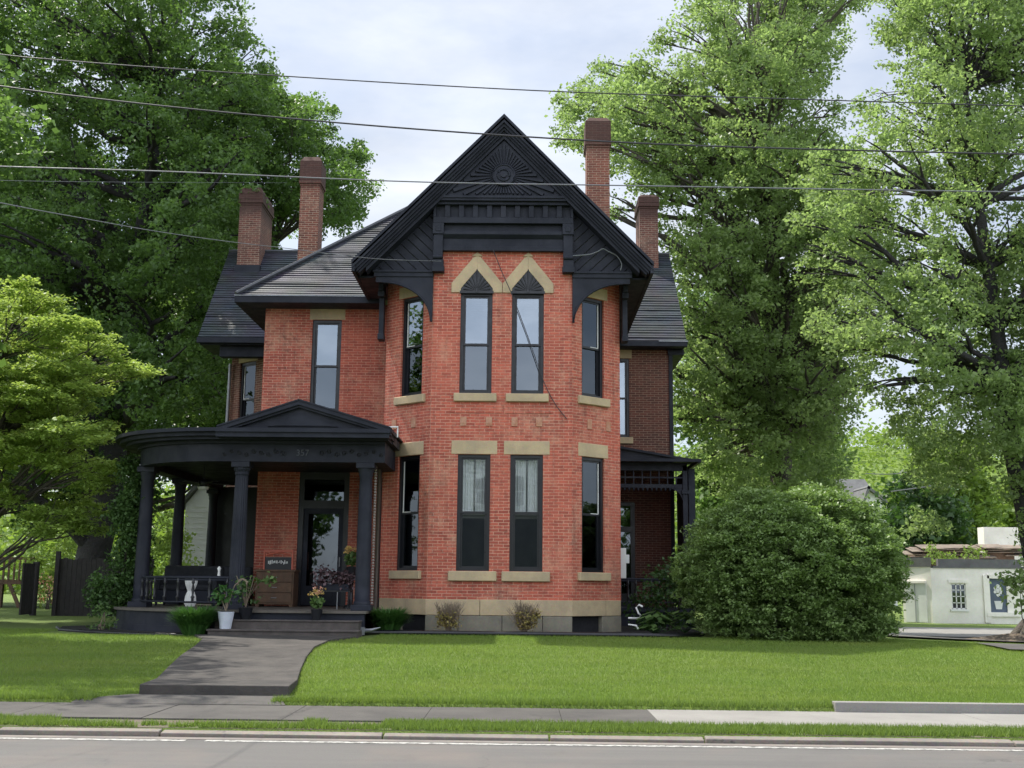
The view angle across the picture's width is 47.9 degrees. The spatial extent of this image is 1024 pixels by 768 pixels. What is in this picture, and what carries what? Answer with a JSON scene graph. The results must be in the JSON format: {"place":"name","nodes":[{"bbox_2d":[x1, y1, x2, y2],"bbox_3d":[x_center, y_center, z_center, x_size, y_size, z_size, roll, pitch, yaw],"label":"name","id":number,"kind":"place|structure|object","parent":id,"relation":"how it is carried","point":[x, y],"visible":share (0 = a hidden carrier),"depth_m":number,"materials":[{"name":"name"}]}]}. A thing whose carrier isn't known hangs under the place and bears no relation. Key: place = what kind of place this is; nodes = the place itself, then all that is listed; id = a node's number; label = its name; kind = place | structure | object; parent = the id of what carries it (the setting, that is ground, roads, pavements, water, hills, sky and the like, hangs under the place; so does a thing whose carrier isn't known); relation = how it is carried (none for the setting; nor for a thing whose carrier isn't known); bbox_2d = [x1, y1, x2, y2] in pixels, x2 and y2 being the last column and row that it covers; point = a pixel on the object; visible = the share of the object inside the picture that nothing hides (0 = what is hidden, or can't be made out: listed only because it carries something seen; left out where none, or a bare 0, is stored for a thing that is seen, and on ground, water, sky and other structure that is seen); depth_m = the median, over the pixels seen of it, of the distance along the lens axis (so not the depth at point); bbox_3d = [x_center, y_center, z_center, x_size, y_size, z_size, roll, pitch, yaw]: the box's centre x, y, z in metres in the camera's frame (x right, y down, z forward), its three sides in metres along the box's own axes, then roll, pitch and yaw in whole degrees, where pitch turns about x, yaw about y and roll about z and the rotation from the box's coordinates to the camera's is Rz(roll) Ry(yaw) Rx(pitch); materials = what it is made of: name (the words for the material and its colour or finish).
{"place":"outdoors","nodes":[
{"label":"outdoors","id":0,"kind":"place"},
{"bbox_2d":[0,180,236,182],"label":"overhead wire","id":1,"kind":"object","parent":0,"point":[170,182],"visible":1,"depth_m":29.19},
{"bbox_2d":[139,634,354,695],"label":"path","id":2,"kind":"structure","parent":0,"point":[265,665],"depth_m":17.90,"materials":[{"name":"concrete"}]},
{"bbox_2d":[0,701,657,723],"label":"dark pavement","id":3,"kind":"structure","parent":0,"point":[209,712],"depth_m":13.40,"materials":[{"name":"grey concrete"}]},
{"bbox_2d":[0,448,1007,600],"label":"hill","id":4,"kind":"structure","parent":0,"point":[892,469],"depth_m":255.63,"materials":[{"name":"green plant"}]},
{"bbox_2d":[0,739,1023,767],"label":"road","id":5,"kind":"structure","parent":0,"point":[30,753],"depth_m":10.82,"materials":[{"name":"grey asphalt"}]},
{"bbox_2d":[0,735,1023,749],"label":"gutter","id":6,"kind":"object","parent":5,"relation":"on","point":[510,742],"visible":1,"depth_m":11.75,"materials":[{"name":"concrete"}]},
{"bbox_2d":[0,737,1023,750],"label":"road marking","id":7,"kind":"object","parent":5,"relation":"on","point":[519,744],"visible":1,"depth_m":11.61,"materials":[{"name":"paint"}]},
{"bbox_2d":[0,590,1023,742],"bbox_3d":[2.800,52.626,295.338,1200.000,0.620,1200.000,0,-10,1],"label":"ground","id":8,"kind":"structure","parent":0,"point":[11,617],"depth_m":18.79,"materials":[{"name":"green plant"}]},
{"bbox_2d":[0,557,52,607],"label":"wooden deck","id":9,"kind":"structure","parent":8,"relation":"on","point":[8,582],"depth_m":43.54,"materials":[{"name":"brown wood"}]},
{"bbox_2d":[19,562,39,615],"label":"garden gate","id":10,"kind":"structure","parent":8,"relation":"on","point":[29,589],"depth_m":34.30,"materials":[{"name":"brown wood"}]},
{"bbox_2d":[0,41,59,367],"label":"shade tree","id":11,"kind":"object","parent":8,"relation":"on","point":[9,139],"visible":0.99,"depth_m":26.57,"materials":[{"name":"green plant"}]},
{"bbox_2d":[10,530,77,607],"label":"sunlit bush","id":12,"kind":"object","parent":8,"relation":"on","point":[73,544],"visible":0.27,"depth_m":43.44,"materials":[{"name":"green plant"}]},
{"bbox_2d":[37,571,53,609],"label":"flowering bush","id":13,"kind":"object","parent":8,"relation":"on","point":[47,600],"visible":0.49,"depth_m":41.43,"materials":[{"name":"green plant"}]},
{"bbox_2d":[0,274,166,570],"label":"dogwood tree","id":14,"kind":"object","parent":8,"relation":"on","point":[42,441],"visible":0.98,"depth_m":27.84,"materials":[{"name":"green plant"}]},
{"bbox_2d":[85,603,118,629],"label":"shrub","id":15,"kind":"object","parent":8,"relation":"on","point":[107,626],"visible":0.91,"depth_m":24.85,"materials":[{"name":"green plant"}]},
{"bbox_2d":[51,551,153,615],"bbox_3d":[-12.268,6.033,34.590,2.950,1.970,0.150,0,-10,1],"label":"board fence","id":16,"kind":"object","parent":8,"relation":"on","point":[70,575],"visible":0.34,"depth_m":34.60,"materials":[{"name":"brown wood"}]},
{"bbox_2d":[0,134,231,529],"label":"shade tree","id":17,"kind":"object","parent":8,"relation":"on","point":[166,503],"visible":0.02,"depth_m":51.92,"materials":[{"name":"green plant"}]},
{"bbox_2d":[0,0,286,604],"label":"maple tree","id":18,"kind":"object","parent":8,"relation":"on","point":[53,260],"visible":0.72,"depth_m":39.33,"materials":[{"name":"green plant"}]},
{"bbox_2d":[150,506,202,603],"bbox_3d":[-11.708,6.285,40.051,2.857,4.050,3.683,0,-10,1],"label":"garden bush","id":19,"kind":"object","parent":8,"relation":"on","point":[165,545],"visible":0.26,"depth_m":39.65,"materials":[{"name":"green plant"}]},
{"bbox_2d":[70,694,289,705],"bbox_3d":[-4.101,3.997,14.440,2.650,0.147,0.624,0,-10,1],"label":"path apron","id":20,"kind":"object","parent":8,"relation":"on","point":[196,699],"visible":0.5,"depth_m":14.24,"materials":[{"name":"grey concrete"}]},
{"bbox_2d":[164,604,221,636],"bbox_3d":[-6.476,4.825,23.479,1.233,0.675,1.231,0,-10,1],"label":"grass clump","id":21,"kind":"object","parent":8,"relation":"on","point":[191,620],"visible":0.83,"depth_m":23.21,"materials":[{"name":"green plant"}]},
{"bbox_2d":[182,485,225,565],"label":"white garage","id":22,"kind":"structure","parent":8,"relation":"on","point":[196,506],"depth_m":42.85,"materials":[{"name":"paint"}]},
{"bbox_2d":[157,56,387,427],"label":"maple tree","id":23,"kind":"object","parent":8,"relation":"on","point":[347,203],"visible":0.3,"depth_m":46.38,"materials":[{"name":"green plant"}]},
{"bbox_2d":[361,627,380,634],"bbox_3d":[-3.021,5.109,23.836,0.576,0.170,0.219,-4,-11,25],"label":"drain elbow","id":24,"kind":"object","parent":8,"relation":"on","point":[365,630],"visible":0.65,"depth_m":23.82,"materials":[{"name":"grey metal"}]},
{"bbox_2d":[0,481,760,606],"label":"woods","id":25,"kind":"object","parent":8,"relation":"on","point":[12,539],"visible":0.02,"depth_m":84.16,"materials":[{"name":"green plant"}]},
{"bbox_2d":[58,625,704,636],"bbox_3d":[-2.941,6.074,28.333,14.800,0.245,10.150,0,-10,1],"label":"mulch bed","id":26,"kind":"object","parent":8,"relation":"on","point":[627,629],"visible":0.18,"depth_m":26.02,"materials":[{"name":"brown soil"}]},
{"bbox_2d":[55,626,182,635],"bbox_3d":[-8.501,5.206,24.202,4.531,0.110,0.892,-6,-12,32],"label":"garden edging","id":27,"kind":"object","parent":26,"relation":"on","point":[109,632],"visible":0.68,"depth_m":23.73,"materials":[{"name":"black plastic"}]},
{"bbox_2d":[365,605,415,629],"bbox_3d":[-2.642,5.069,24.736,1.174,0.603,1.189,0,-10,1],"label":"grass clump","id":28,"kind":"object","parent":26,"relation":"on","point":[387,619],"visible":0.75,"depth_m":24.47,"materials":[{"name":"green plant"}]},
{"bbox_2d":[433,600,464,630],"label":"dry shrub","id":29,"kind":"object","parent":26,"relation":"on","point":[447,617],"visible":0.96,"depth_m":24.89,"materials":[{"name":"brown plant"}]},
{"bbox_2d":[507,600,542,631],"bbox_3d":[0.298,5.047,24.925,0.786,0.743,0.670,6,-11,-30],"label":"dry shrub","id":30,"kind":"object","parent":26,"relation":"on","point":[523,618],"visible":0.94,"depth_m":24.87,"materials":[{"name":"brown plant"}]},
{"bbox_2d":[365,630,703,637],"bbox_3d":[0.690,5.305,24.452,7.593,0.120,1.300,3,-10,-11],"label":"garden edging","id":31,"kind":"object","parent":26,"relation":"on","point":[499,633],"visible":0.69,"depth_m":24.31,"materials":[{"name":"black plastic"}]},
{"bbox_2d":[628,604,642,629],"bbox_3d":[2.779,5.234,25.906,0.337,0.575,0.104,-1,-10,9],"label":"garden hose","id":32,"kind":"object","parent":26,"relation":"on","point":[635,617],"visible":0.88,"depth_m":25.91,"materials":[{"name":"white paint"}]},
{"bbox_2d":[633,611,680,632],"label":"hosta","id":33,"kind":"object","parent":26,"relation":"on","point":[651,619],"visible":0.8,"depth_m":25.39,"materials":[{"name":"green plant"}]},
{"bbox_2d":[671,610,697,632],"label":"hosta","id":34,"kind":"object","parent":26,"relation":"on","point":[682,615],"visible":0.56,"depth_m":25.98,"materials":[{"name":"green plant"}]},
{"bbox_2d":[113,114,700,637],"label":"brick house","id":35,"kind":"structure","parent":8,"relation":"on","point":[503,482],"depth_m":26.77,"materials":[{"name":"red brick"}]},
{"bbox_2d":[82,452,161,626],"bbox_3d":[-8.895,3.598,26.420,1.562,4.055,1.467,0,-10,1],"label":"climbing vine","id":36,"kind":"object","parent":35,"relation":"attached to","point":[123,514],"visible":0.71,"depth_m":26.22,"materials":[{"name":"green plant"}]},
{"bbox_2d":[155,565,223,605],"bbox_3d":[-7.737,4.844,27.688,1.500,0.950,0.770,0,-10,1],"label":"porch sofa","id":37,"kind":"object","parent":35,"relation":"on","point":[201,591],"visible":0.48,"depth_m":27.40,"materials":[{"name":"black paint"}]},
{"bbox_2d":[184,581,197,606],"bbox_3d":[-7.237,4.685,25.950,0.300,0.640,0.300,0,-10,1],"label":"plant stool","id":38,"kind":"object","parent":35,"relation":"on","point":[188,584],"visible":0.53,"depth_m":25.87,"materials":[{"name":"white paint"}]},
{"bbox_2d":[178,465,230,489],"bbox_3d":[-7.311,2.221,27.318,1.225,0.600,1.198,0,-10,1],"label":"ceiling fan","id":39,"kind":"object","parent":35,"relation":"hanging from","point":[203,483],"visible":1,"depth_m":27.18,"materials":[{"name":"black paint"}]},
{"bbox_2d":[0,202,427,260],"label":"service wire","id":40,"kind":"object","parent":35,"relation":"attached to","point":[190,236],"visible":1,"depth_m":19.52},
{"bbox_2d":[210,578,247,628],"bbox_3d":[-5.799,4.458,23.401,0.694,1.012,0.475,-4,-11,23],"label":"potted palm","id":41,"kind":"object","parent":35,"relation":"on","point":[225,617],"visible":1,"depth_m":23.41,"materials":[{"name":"green plant"}]},
{"bbox_2d":[211,566,252,605],"bbox_3d":[-6.737,4.869,27.776,0.850,0.950,0.770,0,-10,1],"label":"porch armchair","id":42,"kind":"object","parent":35,"relation":"on","point":[248,571],"visible":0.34,"depth_m":28.03,"materials":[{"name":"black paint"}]},
{"bbox_2d":[239,359,257,417],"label":"window","id":43,"kind":"structure","parent":35,"relation":"in","point":[248,369],"depth_m":34.72,"materials":[{"name":"black glass"}]},
{"bbox_2d":[232,571,276,619],"bbox_3d":[-5.342,4.371,23.845,0.927,0.984,0.589,0,-10,1],"label":"potted shrub","id":44,"kind":"object","parent":35,"relation":"on","point":[245,612],"visible":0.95,"depth_m":23.79,"materials":[{"name":"green plant"}]},
{"bbox_2d":[255,569,299,606],"bbox_3d":[-5.612,4.876,27.513,0.960,0.870,0.665,0,-10,1],"label":"wooden cabinet","id":45,"kind":"object","parent":35,"relation":"on","point":[283,589],"visible":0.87,"depth_m":27.22,"materials":[{"name":"brown wood"}]},
{"bbox_2d":[263,550,293,569],"bbox_3d":[-5.605,4.218,27.642,0.720,0.470,0.055,0,-10,1],"label":"framed sign","id":46,"kind":"object","parent":45,"relation":"on","point":[277,563],"visible":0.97,"depth_m":27.63,"materials":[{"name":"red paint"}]},
{"bbox_2d":[307,586,326,619],"bbox_3d":[-4.019,4.502,23.766,0.390,0.726,0.271,0,-10,1],"label":"flower pot","id":47,"kind":"object","parent":35,"relation":"on","point":[316,603],"visible":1,"depth_m":23.72,"materials":[{"name":"black paint"}]},
{"bbox_2d":[296,472,349,606],"bbox_3d":[-4.707,3.798,28.702,1.260,3.420,0.154,0,-10,1],"label":"front door","id":48,"kind":"structure","parent":35,"relation":"in","point":[322,536],"depth_m":28.72,"materials":[{"name":"black paint"}]},
{"bbox_2d":[310,309,345,410],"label":"window","id":49,"kind":"structure","parent":35,"relation":"in","point":[327,323],"depth_m":29.50,"materials":[{"name":"grey glass"}]},
{"bbox_2d":[310,564,354,608],"bbox_3d":[-3.961,4.502,25.654,1.039,1.007,0.591,0,-10,1],"label":"plant stand","id":50,"kind":"object","parent":35,"relation":"on","point":[342,579],"visible":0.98,"depth_m":25.55,"materials":[{"name":"black paint"}]},
{"bbox_2d":[343,577,354,608],"bbox_3d":[-3.705,4.798,26.506,0.340,0.720,0.340,0,-10,1],"label":"pedestal","id":51,"kind":"object","parent":35,"relation":"on","point":[350,602],"visible":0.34,"depth_m":26.44,"materials":[{"name":"black paint"}]},
{"bbox_2d":[343,546,356,576],"bbox_3d":[-3.722,4.090,26.620,0.403,0.713,0.339,-4,-11,25],"label":"tall flower pot","id":52,"kind":"object","parent":51,"relation":"on","point":[350,556],"visible":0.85,"depth_m":26.59,"materials":[{"name":"black paint"}]},
{"bbox_2d":[370,470,376,603],"bbox_3d":[-3.045,3.409,25.370,0.063,3.207,0.063,5,-11,-22],"label":"rain chain","id":53,"kind":"object","parent":35,"relation":"hanging from","point":[374,517],"visible":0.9,"depth_m":25.36,"materials":[{"name":"metal"}]},
{"bbox_2d":[389,441,423,578],"bbox_3d":[-2.352,2.889,26.391,0.980,3.110,0.275,-8,-13,40],"label":"window","id":54,"kind":"structure","parent":35,"relation":"in","point":[408,514],"depth_m":26.46,"materials":[{"name":"black glass"}]},
{"bbox_2d":[394,287,425,405],"bbox_3d":[-2.312,-0.929,27.053,0.980,2.840,0.275,-8,-13,40],"label":"window","id":55,"kind":"structure","parent":35,"relation":"in","point":[413,307],"depth_m":27.13,"materials":[{"name":"glass"}]},
{"bbox_2d":[448,440,496,580],"bbox_3d":[-0.868,2.850,25.991,1.080,3.140,0.343,0,-10,1],"label":"window","id":56,"kind":"structure","parent":35,"relation":"in","point":[473,527],"depth_m":26.01,"materials":[{"name":"glass"}]},
{"bbox_2d":[453,293,496,401],"bbox_3d":[-0.830,-0.850,26.598,0.980,2.560,0.275,0,-10,1],"label":"window","id":57,"kind":"structure","parent":35,"relation":"in","point":[475,378],"depth_m":26.65,"materials":[{"name":"grey glass"}]},
{"bbox_2d":[501,441,549,581],"bbox_3d":[0.321,2.861,25.978,1.080,3.140,0.343,0,-10,1],"label":"window","id":58,"kind":"structure","parent":35,"relation":"in","point":[526,528],"depth_m":26.00,"materials":[{"name":"glass"}]},
{"bbox_2d":[506,294,548,401],"bbox_3d":[0.360,-0.840,26.585,0.980,2.560,0.275,0,-10,1],"label":"window","id":59,"kind":"structure","parent":35,"relation":"in","point":[526,379],"depth_m":26.64,"materials":[{"name":"glass"}]},
{"bbox_2d":[493,250,566,418],"bbox_3d":[0.400,-1.154,26.497,1.748,3.928,0.076,1,-10,-5],"label":"facade cable","id":60,"kind":"object","parent":35,"relation":"attached to","point":[526,333],"visible":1,"depth_m":26.51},
{"bbox_2d":[578,289,609,407],"bbox_3d":[1.862,-0.893,27.007,0.980,2.840,0.275,9,-13,-39],"label":"window","id":61,"kind":"structure","parent":35,"relation":"in","point":[592,378],"depth_m":27.08,"materials":[{"name":"glass"}]},
{"bbox_2d":[578,442,610,580],"bbox_3d":[1.822,2.925,26.345,0.980,3.110,0.275,9,-13,-39],"label":"window","id":62,"kind":"structure","parent":35,"relation":"in","point":[592,468],"depth_m":26.41,"materials":[{"name":"black glass"}]},
{"bbox_2d":[573,248,621,269],"bbox_3d":[1.940,-2.890,26.689,1.225,0.527,0.028,0,-10,1],"label":"insulator wire","id":63,"kind":"object","parent":35,"relation":"attached to","point":[598,251],"visible":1,"depth_m":26.70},
{"bbox_2d":[620,350,632,443],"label":"window","id":64,"kind":"structure","parent":35,"relation":"in","point":[624,363],"depth_m":34.02,"materials":[{"name":"glass"}]},
{"bbox_2d":[620,502,634,605],"bbox_3d":[3.108,4.889,33.149,0.850,2.950,0.150,0,-10,1],"label":"side door","id":65,"kind":"structure","parent":35,"relation":"in","point":[627,509],"depth_m":33.18,"materials":[{"name":"black paint"}]},
{"bbox_2d":[0,691,850,711],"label":"lawn edge grass","id":66,"kind":"structure","parent":8,"relation":"on","point":[19,696],"depth_m":14.20,"materials":[{"name":"green plant"}]},
{"bbox_2d":[0,417,1007,586],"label":"hillside woods","id":67,"kind":"object","parent":8,"relation":"on","point":[870,438],"visible":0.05,"depth_m":256.97,"materials":[{"name":"green plant"}]},
{"bbox_2d":[0,727,1023,746],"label":"kerb","id":68,"kind":"structure","parent":8,"relation":"on","point":[142,732],"depth_m":11.89,"materials":[{"name":"concrete"}]},
{"bbox_2d":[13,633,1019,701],"bbox_3d":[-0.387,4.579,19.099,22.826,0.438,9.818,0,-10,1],"label":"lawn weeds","id":69,"kind":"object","parent":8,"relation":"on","point":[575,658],"visible":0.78,"depth_m":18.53,"materials":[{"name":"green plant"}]},
{"bbox_2d":[623,555,700,630],"bbox_3d":[3.821,4.993,27.369,2.186,2.080,1.871,8,-12,-36],"label":"laurel shrub","id":70,"kind":"object","parent":8,"relation":"on","point":[658,593],"visible":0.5,"depth_m":27.27,"materials":[{"name":"green plant"}]},
{"bbox_2d":[544,0,903,620],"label":"elm tree","id":71,"kind":"object","parent":8,"relation":"on","point":[759,395],"visible":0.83,"depth_m":39.95,"materials":[{"name":"green plant"}]},
{"bbox_2d":[673,286,859,521],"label":"elm tree","id":72,"kind":"object","parent":8,"relation":"on","point":[702,492],"visible":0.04,"depth_m":55.13,"materials":[{"name":"green plant"}]},
{"bbox_2d":[667,479,917,642],"bbox_3d":[6.059,3.843,25.182,5.385,3.572,5.004,0,-10,1],"label":"round bush","id":73,"kind":"object","parent":8,"relation":"on","point":[835,558],"visible":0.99,"depth_m":23.85,"materials":[{"name":"green plant"}]},
{"bbox_2d":[836,479,897,605],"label":"white house","id":74,"kind":"structure","parent":8,"relation":"on","point":[860,487],"depth_m":113.95,"materials":[{"name":"paint"}]},
{"bbox_2d":[782,0,1023,561],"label":"elm tree","id":75,"kind":"object","parent":8,"relation":"on","point":[989,379],"visible":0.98,"depth_m":30.34,"materials":[{"name":"green plant"}]},
{"bbox_2d":[869,469,985,556],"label":"slope tree","id":76,"kind":"object","parent":8,"relation":"on","point":[957,517],"visible":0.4,"depth_m":70.25,"materials":[{"name":"green plant"}]},
{"bbox_2d":[832,701,1023,713],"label":"garden kerb","id":77,"kind":"structure","parent":8,"relation":"on","point":[926,707],"depth_m":14.05,"materials":[{"name":"concrete"}]},
{"bbox_2d":[879,427,1012,543],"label":"slope tree","id":78,"kind":"object","parent":8,"relation":"on","point":[979,493],"visible":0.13,"depth_m":81.33,"materials":[{"name":"green plant"}]},
{"bbox_2d":[902,557,1023,623],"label":"white building","id":79,"kind":"structure","parent":8,"relation":"on","point":[957,591],"depth_m":56.94,"materials":[{"name":"paint"}]},
{"bbox_2d":[905,581,927,621],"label":"door","id":80,"kind":"structure","parent":79,"relation":"in","point":[916,611],"depth_m":57.30,"materials":[{"name":"white paint"}]},
{"bbox_2d":[922,541,989,564],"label":"roof weeds","id":81,"kind":"object","parent":79,"relation":"on","point":[965,556],"visible":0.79,"depth_m":59.40,"materials":[{"name":"green plant"}]},
{"bbox_2d":[948,579,968,610],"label":"window","id":82,"kind":"structure","parent":79,"relation":"in","point":[958,592],"depth_m":56.91,"materials":[{"name":"white paint"}]},
{"bbox_2d":[902,544,1021,565],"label":"roof","id":83,"kind":"structure","parent":79,"relation":"on","point":[1006,552],"depth_m":60.70,"materials":[{"name":"grey wood"}]},
{"bbox_2d":[958,633,1023,642],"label":"soil mound","id":84,"kind":"object","parent":8,"relation":"on","point":[1010,638],"visible":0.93,"depth_m":28.89,"materials":[{"name":"brown soil"}]},
{"bbox_2d":[977,527,1023,566],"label":"white house","id":85,"kind":"structure","parent":8,"relation":"on","point":[993,535],"depth_m":65.25,"materials":[{"name":"white paint"}]},
{"bbox_2d":[991,465,1017,526],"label":"slope tree","id":86,"kind":"object","parent":8,"relation":"on","point":[1007,521],"visible":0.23,"depth_m":88.27,"materials":[{"name":"green plant"}]},
{"bbox_2d":[985,620,1023,641],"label":"tree roots","id":87,"kind":"object","parent":8,"relation":"on","point":[1018,628],"visible":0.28,"depth_m":29.16,"materials":[{"name":"brown plant"}]},
{"bbox_2d":[989,557,1023,621],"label":"sucker shrub","id":88,"kind":"object","parent":8,"relation":"on","point":[1012,582],"visible":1,"depth_m":28.44,"materials":[{"name":"green plant"}]},
{"bbox_2d":[0,711,1023,737],"bbox_3d":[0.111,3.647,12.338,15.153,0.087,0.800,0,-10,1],"label":"verge grass","id":89,"kind":"structure","parent":0,"point":[712,727],"depth_m":12.16,"materials":[{"name":"green plant"}]},
{"bbox_2d":[0,85,1023,154],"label":"overhead wire","id":90,"kind":"object","parent":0,"point":[514,135],"visible":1,"depth_m":12.65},
{"bbox_2d":[0,166,1023,192],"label":"overhead wire","id":91,"kind":"object","parent":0,"point":[514,183],"visible":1,"depth_m":12.55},
{"bbox_2d":[0,54,1023,106],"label":"overhead wire","id":92,"kind":"object","parent":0,"point":[512,89],"visible":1,"depth_m":12.74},
{"bbox_2d":[1,0,1023,499],"label":"sky","id":93,"kind":"structure","parent":0,"point":[508,44],"materials":[{"name":"white"}]},
{"bbox_2d":[647,709,1023,728],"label":"pale pavement","id":94,"kind":"structure","parent":0,"point":[784,717],"depth_m":13.43,"materials":[{"name":"concrete"}]},
{"bbox_2d":[865,472,906,474],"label":"wire","id":95,"kind":"object","parent":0,"point":[884,474],"visible":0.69,"depth_m":59.88,"materials":[{"name":"grey metal"}]},
{"bbox_2d":[891,485,930,491],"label":"wire","id":96,"kind":"object","parent":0,"point":[909,489],"visible":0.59,"depth_m":59.73,"materials":[{"name":"grey metal"}]},
{"bbox_2d":[889,627,1013,636],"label":"side pavement","id":97,"kind":"structure","parent":0,"point":[946,632],"depth_m":43.84,"materials":[{"name":"concrete"}]},
{"bbox_2d":[889,634,1023,641],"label":"side road","id":98,"kind":"structure","parent":0,"point":[943,637],"depth_m":27.84,"materials":[{"name":"grey asphalt"}]},
{"bbox_2d":[974,642,1023,649],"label":"yard path","id":99,"kind":"structure","parent":0,"point":[1011,646],"depth_m":22.99,"materials":[{"name":"grey concrete"}]}
]}

